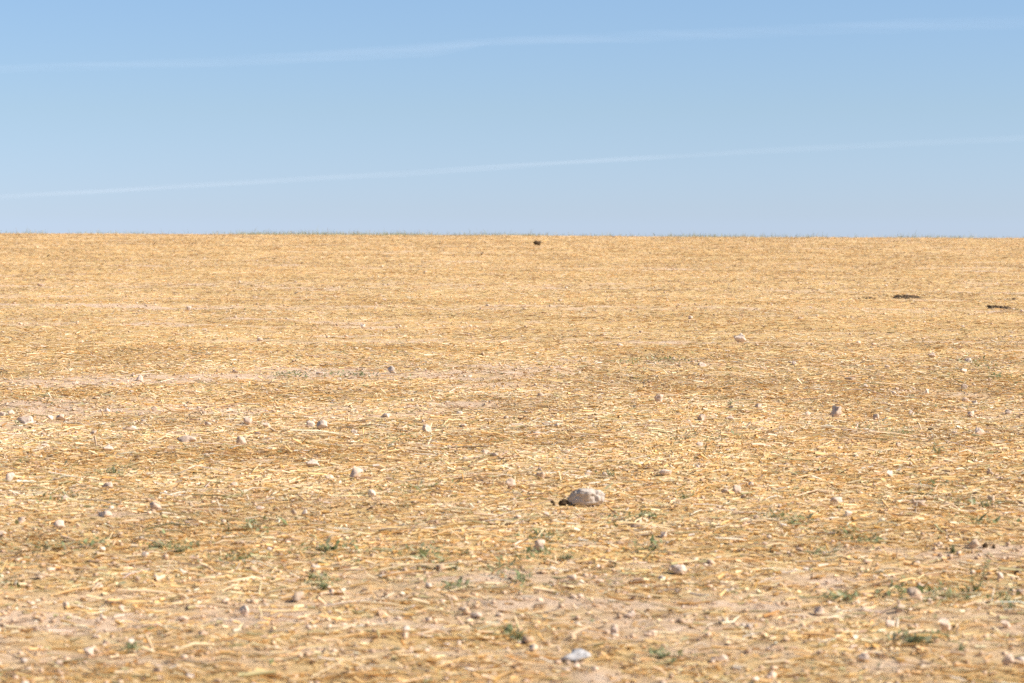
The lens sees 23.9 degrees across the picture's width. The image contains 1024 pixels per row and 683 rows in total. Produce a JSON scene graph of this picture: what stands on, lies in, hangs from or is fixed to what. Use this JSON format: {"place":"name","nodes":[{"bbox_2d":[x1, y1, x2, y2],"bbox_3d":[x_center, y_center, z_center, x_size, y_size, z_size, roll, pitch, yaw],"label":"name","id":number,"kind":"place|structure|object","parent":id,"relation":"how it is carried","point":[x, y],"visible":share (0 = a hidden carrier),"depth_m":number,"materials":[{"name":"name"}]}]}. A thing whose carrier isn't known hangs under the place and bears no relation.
{"place":"outdoors","nodes":[
{"label":"outdoors","id":0,"kind":"place"},
{"bbox_2d":[0,226,1003,237],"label":"grass","id":1,"kind":"structure","parent":0,"point":[429,233],"depth_m":114.81,"materials":[{"name":"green plant"}]},
{"bbox_2d":[0,234,1023,682],"bbox_3d":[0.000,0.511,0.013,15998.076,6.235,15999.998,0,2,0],"label":"ground","id":2,"kind":"structure","parent":0,"point":[600,676],"depth_m":13.77,"materials":[{"name":"soil"}]},
{"bbox_2d":[5,472,14,481],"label":"stone","id":3,"kind":"object","parent":2,"relation":"on","point":[10,476],"visible":0.97,"depth_m":13.75,"materials":[{"name":"stone"}]},
{"bbox_2d":[18,517,25,522],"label":"stone","id":4,"kind":"object","parent":2,"relation":"on","point":[21,519],"visible":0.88,"depth_m":11.97,"materials":[{"name":"beige stone"}]},
{"bbox_2d":[17,416,34,423],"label":"stone","id":5,"kind":"object","parent":2,"relation":"on","point":[27,419],"visible":0.9,"depth_m":17.24,"materials":[{"name":"stone"}]},
{"bbox_2d":[53,519,64,528],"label":"stone","id":6,"kind":"object","parent":2,"relation":"on","point":[58,523],"visible":1,"depth_m":11.79,"materials":[{"name":"stone"}]},
{"bbox_2d":[56,414,63,419],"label":"stone","id":7,"kind":"object","parent":2,"relation":"on","point":[60,417],"visible":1,"depth_m":17.62,"materials":[{"name":"beige stone"}]},
{"bbox_2d":[83,647,93,655],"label":"stone","id":8,"kind":"object","parent":2,"relation":"on","point":[88,650],"visible":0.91,"depth_m":8.39,"materials":[{"name":"stone"}]},
{"bbox_2d":[98,511,111,516],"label":"stone","id":9,"kind":"object","parent":2,"relation":"on","point":[105,514],"visible":1,"depth_m":12.18,"materials":[{"name":"stone"}]},
{"bbox_2d":[101,482,112,488],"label":"stone","id":10,"kind":"object","parent":2,"relation":"on","point":[108,484],"visible":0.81,"depth_m":13.37,"materials":[{"name":"beige stone"}]},
{"bbox_2d":[102,444,112,451],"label":"stone","id":11,"kind":"object","parent":2,"relation":"on","point":[107,447],"visible":0.94,"depth_m":15.37,"materials":[{"name":"stone"}]},
{"bbox_2d":[104,468,122,473],"bbox_3d":[-2.328,0.766,14.084,0.120,0.058,0.083,0,2,0],"label":"weed","id":12,"kind":"object","parent":2,"relation":"on","point":[114,470],"visible":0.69,"depth_m":14.10,"materials":[{"name":"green plant"}]},
{"bbox_2d":[118,605,124,610],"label":"stone","id":13,"kind":"object","parent":2,"relation":"on","point":[121,608],"visible":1,"depth_m":9.47,"materials":[{"name":"beige stone"}]},
{"bbox_2d":[123,425,136,429],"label":"stone","id":14,"kind":"object","parent":2,"relation":"on","point":[131,427],"visible":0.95,"depth_m":16.70,"materials":[{"name":"stone"}]},
{"bbox_2d":[136,375,142,380],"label":"stone","id":15,"kind":"object","parent":2,"relation":"on","point":[139,377],"visible":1,"depth_m":21.35,"materials":[{"name":"stone"}]},
{"bbox_2d":[141,551,148,557],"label":"stone","id":16,"kind":"object","parent":2,"relation":"on","point":[144,554],"visible":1,"depth_m":10.78,"materials":[{"name":"stone"}]},
{"bbox_2d":[149,502,161,510],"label":"stone","id":17,"kind":"object","parent":2,"relation":"on","point":[155,506],"visible":1,"depth_m":12.42,"materials":[{"name":"beige stone"}]},
{"bbox_2d":[153,664,162,672],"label":"stone","id":18,"kind":"object","parent":2,"relation":"on","point":[156,670],"visible":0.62,"depth_m":8.11,"materials":[{"name":"beige stone"}]},
{"bbox_2d":[174,547,185,553],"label":"weed","id":19,"kind":"object","parent":2,"relation":"on","point":[179,550],"visible":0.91,"depth_m":10.91,"materials":[{"name":"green plant"}]},
{"bbox_2d":[177,435,196,441],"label":"stone","id":20,"kind":"object","parent":2,"relation":"on","point":[185,438],"visible":1,"depth_m":15.81,"materials":[{"name":"beige stone"}]},
{"bbox_2d":[229,482,237,486],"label":"stone","id":21,"kind":"object","parent":2,"relation":"on","point":[234,484],"visible":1,"depth_m":13.61,"materials":[{"name":"stone"}]},
{"bbox_2d":[236,436,246,445],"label":"stone","id":22,"kind":"object","parent":2,"relation":"on","point":[241,440],"visible":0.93,"depth_m":15.66,"materials":[{"name":"beige stone"}]},
{"bbox_2d":[240,605,248,615],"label":"stone","id":23,"kind":"object","parent":2,"relation":"on","point":[244,610],"visible":1,"depth_m":9.27,"materials":[{"name":"stone"}]},
{"bbox_2d":[243,417,251,424],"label":"stone","id":24,"kind":"object","parent":2,"relation":"on","point":[247,420],"visible":1,"depth_m":17.13,"materials":[{"name":"beige stone"}]},
{"bbox_2d":[256,506,264,510],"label":"stone","id":25,"kind":"object","parent":2,"relation":"on","point":[259,508],"visible":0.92,"depth_m":12.53,"materials":[{"name":"beige stone"}]},
{"bbox_2d":[262,422,270,427],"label":"stone","id":26,"kind":"object","parent":2,"relation":"on","point":[265,424],"visible":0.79,"depth_m":16.89,"materials":[{"name":"beige stone"}]},
{"bbox_2d":[292,591,304,600],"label":"stone","id":27,"kind":"object","parent":2,"relation":"on","point":[297,596],"visible":1,"depth_m":9.65,"materials":[{"name":"stone"}]},
{"bbox_2d":[306,420,314,426],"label":"stone","id":28,"kind":"object","parent":2,"relation":"on","point":[310,423],"visible":0.88,"depth_m":16.95,"materials":[{"name":"stone"}]},
{"bbox_2d":[305,459,318,466],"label":"stone","id":29,"kind":"object","parent":2,"relation":"on","point":[312,462],"visible":1,"depth_m":14.43,"materials":[{"name":"stone"}]},
{"bbox_2d":[310,565,320,569],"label":"stone","id":30,"kind":"object","parent":2,"relation":"on","point":[315,566],"visible":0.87,"depth_m":10.47,"materials":[{"name":"stone"}]},
{"bbox_2d":[316,420,327,428],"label":"stone","id":31,"kind":"object","parent":2,"relation":"on","point":[320,424],"visible":1,"depth_m":16.72,"materials":[{"name":"stone"}]},
{"bbox_2d":[319,582,328,589],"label":"weed","id":32,"kind":"object","parent":2,"relation":"on","point":[324,587],"visible":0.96,"depth_m":9.92,"materials":[{"name":"green plant"}]},
{"bbox_2d":[319,544,337,550],"bbox_3d":[-0.836,0.941,11.001,0.091,0.051,0.060,0,2,0],"label":"weed","id":33,"kind":"object","parent":2,"relation":"on","point":[324,547],"visible":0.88,"depth_m":11.00,"materials":[{"name":"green plant"}]},
{"bbox_2d":[349,466,362,478],"bbox_3d":[-0.901,0.757,13.998,0.084,0.074,0.057,-1,2,-30],"label":"stone","id":34,"kind":"object","parent":2,"relation":"on","point":[356,472],"visible":0.98,"depth_m":13.99,"materials":[{"name":"beige stone"}]},
{"bbox_2d":[368,489,375,496],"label":"stone","id":35,"kind":"object","parent":2,"relation":"on","point":[372,492],"visible":0.99,"depth_m":13.05,"materials":[{"name":"stone"}]},
{"bbox_2d":[387,366,394,372],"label":"stone","id":36,"kind":"object","parent":2,"relation":"on","point":[391,369],"visible":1,"depth_m":22.23,"materials":[{"name":"grey stone"}]},
{"bbox_2d":[401,632,407,638],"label":"stone","id":37,"kind":"object","parent":2,"relation":"on","point":[404,635],"visible":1,"depth_m":8.77,"materials":[{"name":"stone"}]},
{"bbox_2d":[422,424,431,432],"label":"stone","id":38,"kind":"object","parent":2,"relation":"on","point":[426,428],"visible":1,"depth_m":16.55,"materials":[{"name":"stone"}]},
{"bbox_2d":[448,561,459,569],"bbox_3d":[-0.249,0.974,10.427,0.052,0.046,0.054,0,2,0],"label":"weed","id":39,"kind":"object","parent":2,"relation":"on","point":[455,567],"visible":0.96,"depth_m":10.43,"materials":[{"name":"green plant"}]},
{"bbox_2d":[470,612,482,617],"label":"stone","id":40,"kind":"object","parent":2,"relation":"on","point":[476,614],"visible":1,"depth_m":9.25,"materials":[{"name":"beige stone"}]},
{"bbox_2d":[506,478,515,488],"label":"stone","id":41,"kind":"object","parent":2,"relation":"on","point":[511,481],"visible":0.88,"depth_m":13.48,"materials":[{"name":"beige stone"}]},
{"bbox_2d":[0,233,1023,682],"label":"straw","id":42,"kind":"object","parent":2,"relation":"on","point":[588,393],"visible":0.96,"depth_m":15.50,"materials":[{"name":"beige plant"}]},
{"bbox_2d":[0,264,1023,682],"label":"ground cover","id":43,"kind":"object","parent":2,"relation":"on","point":[644,512],"visible":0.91,"depth_m":11.05,"materials":[{"name":"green plant"}]},
{"bbox_2d":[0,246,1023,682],"bbox_3d":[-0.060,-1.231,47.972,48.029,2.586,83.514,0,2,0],"label":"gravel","id":44,"kind":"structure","parent":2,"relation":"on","point":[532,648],"depth_m":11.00,"materials":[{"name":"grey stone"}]},
{"bbox_2d":[0,254,1023,682],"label":"soil clods","id":45,"kind":"object","parent":2,"relation":"on","point":[530,638],"visible":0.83,"depth_m":10.57,"materials":[{"name":"brown soil"}]},
{"bbox_2d":[534,539,544,550],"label":"stone","id":46,"kind":"object","parent":2,"relation":"on","point":[539,543],"visible":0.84,"depth_m":10.99,"materials":[{"name":"beige stone"}]},
{"bbox_2d":[535,472,545,476],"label":"stone","id":47,"kind":"object","parent":2,"relation":"on","point":[541,474],"visible":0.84,"depth_m":14.10,"materials":[{"name":"stone"}]},
{"bbox_2d":[558,498,570,505],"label":"earth clod","id":48,"kind":"object","parent":2,"relation":"on","point":[563,502],"visible":1,"depth_m":12.82,"materials":[{"name":"brown soil"}]},
{"bbox_2d":[558,553,576,559],"bbox_3d":[0.247,0.960,10.741,0.087,0.039,0.062,0,2,0],"label":"weed","id":49,"kind":"object","parent":2,"relation":"on","point":[567,557],"visible":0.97,"depth_m":10.73,"materials":[{"name":"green plant"}]},
{"bbox_2d":[560,649,591,660],"bbox_3d":[0.217,1.084,8.361,0.123,0.040,0.097,0,2,-10],"label":"stone","id":50,"kind":"object","parent":2,"relation":"on","point":[577,654],"visible":1,"depth_m":8.32,"materials":[{"name":"white stone"}]},
{"bbox_2d":[567,488,604,505],"bbox_3d":[0.395,0.826,12.843,0.196,0.094,0.113,0,2,-13],"label":"stone","id":51,"kind":"object","parent":2,"relation":"on","point":[586,497],"visible":1,"depth_m":12.81,"materials":[{"name":"grey stone"}]},
{"bbox_2d":[610,627,617,633],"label":"stone","id":52,"kind":"object","parent":2,"relation":"on","point":[614,630],"visible":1,"depth_m":8.87,"materials":[{"name":"beige stone"}]},
{"bbox_2d":[626,611,635,617],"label":"stone","id":53,"kind":"object","parent":2,"relation":"on","point":[631,614],"visible":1,"depth_m":9.23,"materials":[{"name":"stone"}]},
{"bbox_2d":[630,523,640,527],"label":"stone","id":54,"kind":"object","parent":2,"relation":"on","point":[634,525],"visible":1,"depth_m":11.81,"materials":[{"name":"beige stone"}]},
{"bbox_2d":[654,394,663,401],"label":"stone","id":55,"kind":"object","parent":2,"relation":"on","point":[658,398],"visible":0.9,"depth_m":19.07,"materials":[{"name":"beige stone"}]},
{"bbox_2d":[660,532,666,537],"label":"stone","id":56,"kind":"object","parent":2,"relation":"on","point":[663,535],"visible":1,"depth_m":11.49,"materials":[{"name":"beige stone"}]},
{"bbox_2d":[659,469,671,474],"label":"stone","id":57,"kind":"object","parent":2,"relation":"on","point":[665,472],"visible":1,"depth_m":14.15,"materials":[{"name":"stone"}]},
{"bbox_2d":[670,564,685,573],"bbox_3d":[0.708,0.973,10.339,0.066,0.042,0.055,1,2,21],"label":"stone","id":58,"kind":"object","parent":2,"relation":"on","point":[677,568],"visible":0.98,"depth_m":10.32,"materials":[{"name":"stone"}]},
{"bbox_2d":[697,414,705,420],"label":"stone","id":59,"kind":"object","parent":2,"relation":"on","point":[701,417],"visible":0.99,"depth_m":17.77,"materials":[{"name":"beige stone"}]},
{"bbox_2d":[711,654,728,662],"bbox_3d":[0.722,1.101,8.397,0.069,0.028,0.040,0,2,10],"label":"stone","id":60,"kind":"object","parent":2,"relation":"on","point":[723,657],"visible":0.94,"depth_m":8.39,"materials":[{"name":"stone"}]},
{"bbox_2d":[733,485,740,492],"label":"stone","id":61,"kind":"object","parent":2,"relation":"on","point":[736,488],"visible":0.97,"depth_m":13.31,"materials":[{"name":"beige stone"}]},
{"bbox_2d":[734,333,745,342],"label":"stone","id":62,"kind":"object","parent":2,"relation":"on","point":[740,337],"visible":1,"depth_m":27.15,"materials":[{"name":"stone"}]},
{"bbox_2d":[814,606,823,615],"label":"stone","id":63,"kind":"object","parent":2,"relation":"on","point":[818,609],"visible":1,"depth_m":9.33,"materials":[{"name":"beige stone"}]},
{"bbox_2d":[830,406,840,416],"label":"stone","id":64,"kind":"object","parent":2,"relation":"on","point":[836,411],"visible":1,"depth_m":18.01,"materials":[{"name":"beige stone"}]},
{"bbox_2d":[830,497,842,502],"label":"stone","id":65,"kind":"object","parent":2,"relation":"on","point":[835,499],"visible":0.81,"depth_m":12.85,"materials":[{"name":"stone"}]},
{"bbox_2d":[844,377,855,380],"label":"stone","id":66,"kind":"object","parent":2,"relation":"on","point":[850,378],"visible":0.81,"depth_m":21.44,"materials":[{"name":"stone"}]},
{"bbox_2d":[858,653,869,660],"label":"stone","id":67,"kind":"object","parent":2,"relation":"on","point":[863,656],"visible":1,"depth_m":8.31,"materials":[{"name":"stone"}]},
{"bbox_2d":[887,470,892,476],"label":"stone","id":68,"kind":"object","parent":2,"relation":"on","point":[889,473],"visible":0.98,"depth_m":13.97,"materials":[{"name":"stone"}]},
{"bbox_2d":[885,620,894,627],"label":"stone","id":69,"kind":"object","parent":2,"relation":"on","point":[889,623],"visible":1,"depth_m":9.03,"materials":[{"name":"stone"}]},
{"bbox_2d":[895,603,904,611],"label":"stone","id":70,"kind":"object","parent":2,"relation":"on","point":[898,609],"visible":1,"depth_m":9.38,"materials":[{"name":"beige stone"}]},
{"bbox_2d":[892,294,919,298],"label":"turned soil","id":71,"kind":"structure","parent":2,"relation":"on","point":[898,296],"depth_m":39.81,"materials":[{"name":"brown soil"}]},
{"bbox_2d":[900,632,925,642],"bbox_3d":[1.427,1.061,8.595,0.092,0.055,0.074,1,2,32],"label":"weed","id":72,"kind":"object","parent":2,"relation":"on","point":[914,639],"visible":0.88,"depth_m":8.59,"materials":[{"name":"green plant"}]},
{"bbox_2d":[907,587,922,602],"bbox_3d":[1.601,1.007,9.607,0.069,0.061,0.057,0,2,-14],"label":"stone","id":73,"kind":"object","parent":2,"relation":"on","point":[912,591],"visible":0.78,"depth_m":9.59,"materials":[{"name":"stone"}]},
{"bbox_2d":[912,500,925,506],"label":"stone","id":74,"kind":"object","parent":2,"relation":"on","point":[920,503],"visible":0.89,"depth_m":12.64,"materials":[{"name":"stone"}]},
{"bbox_2d":[932,447,940,453],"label":"weed","id":75,"kind":"object","parent":2,"relation":"on","point":[938,450],"visible":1,"depth_m":15.18,"materials":[{"name":"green plant"}]},
{"bbox_2d":[938,617,950,630],"bbox_3d":[1.595,1.044,8.917,0.043,0.056,0.067,0,2,15],"label":"stone","id":76,"kind":"object","parent":2,"relation":"on","point":[945,624],"visible":0.98,"depth_m":8.91,"materials":[{"name":"beige stone"}]},
{"bbox_2d":[949,544,956,552],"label":"weed","id":77,"kind":"object","parent":2,"relation":"on","point":[952,549],"visible":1,"depth_m":10.91,"materials":[{"name":"green plant"}]},
{"bbox_2d":[958,643,967,650],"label":"weed","id":78,"kind":"object","parent":2,"relation":"on","point":[960,648],"visible":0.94,"depth_m":8.49,"materials":[{"name":"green plant"}]},
{"bbox_2d":[968,538,978,548],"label":"stone","id":79,"kind":"object","parent":2,"relation":"on","point":[974,543],"visible":1,"depth_m":11.05,"materials":[{"name":"stone"}]},
{"bbox_2d":[968,554,990,591],"bbox_3d":[1.883,0.942,9.758,0.099,0.187,0.058,0,2,0],"label":"weed","id":80,"kind":"object","parent":2,"relation":"on","point":[973,589],"visible":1,"depth_m":9.76,"materials":[{"name":"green plant"}]},
{"bbox_2d":[975,427,984,434],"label":"stone","id":81,"kind":"object","parent":2,"relation":"on","point":[979,431],"visible":0.88,"depth_m":16.44,"materials":[{"name":"stone"}]},
{"bbox_2d":[979,500,990,507],"bbox_3d":[2.495,0.863,12.753,0.070,0.056,0.061,0,2,14],"label":"weed","id":82,"kind":"object","parent":2,"relation":"on","point":[985,504],"visible":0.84,"depth_m":12.75,"materials":[{"name":"green plant"}]},
{"bbox_2d":[987,495,994,501],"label":"stone","id":83,"kind":"object","parent":2,"relation":"on","point":[992,499],"visible":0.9,"depth_m":12.99,"materials":[{"name":"stone"}]},
{"bbox_2d":[987,305,1009,309],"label":"turned soil","id":84,"kind":"structure","parent":2,"relation":"on","point":[1000,307],"depth_m":36.33,"materials":[{"name":"brown soil"}]},
{"bbox_2d":[997,572,1003,579],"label":"stone","id":85,"kind":"object","parent":2,"relation":"on","point":[1000,575],"visible":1,"depth_m":10.21,"materials":[{"name":"stone"}]},
{"bbox_2d":[1001,619,1010,627],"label":"stone","id":86,"kind":"object","parent":2,"relation":"on","point":[1005,623],"visible":1,"depth_m":9.01,"materials":[{"name":"beige stone"}]},
{"bbox_2d":[1001,653,1013,665],"bbox_3d":[1.702,1.091,8.301,0.045,0.044,0.022,1,2,17],"label":"stone","id":87,"kind":"object","parent":2,"relation":"on","point":[1008,659],"visible":1,"depth_m":8.29,"materials":[{"name":"beige stone"}]},
{"bbox_2d":[999,603,1017,608],"bbox_3d":[1.930,1.037,9.400,0.086,0.052,0.055,1,2,33],"label":"weed","id":88,"kind":"object","parent":2,"relation":"on","point":[1008,607],"visible":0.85,"depth_m":9.39,"materials":[{"name":"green plant"}]},
{"bbox_2d":[1016,589,1023,594],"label":"stone","id":89,"kind":"object","parent":2,"relation":"on","point":[1021,591],"visible":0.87,"depth_m":9.75,"materials":[{"name":"beige stone"}]},
{"bbox_2d":[0,0,1023,237],"label":"sky","id":90,"kind":"structure","parent":0,"point":[843,118],"materials":[{"name":"blue"}]}
]}

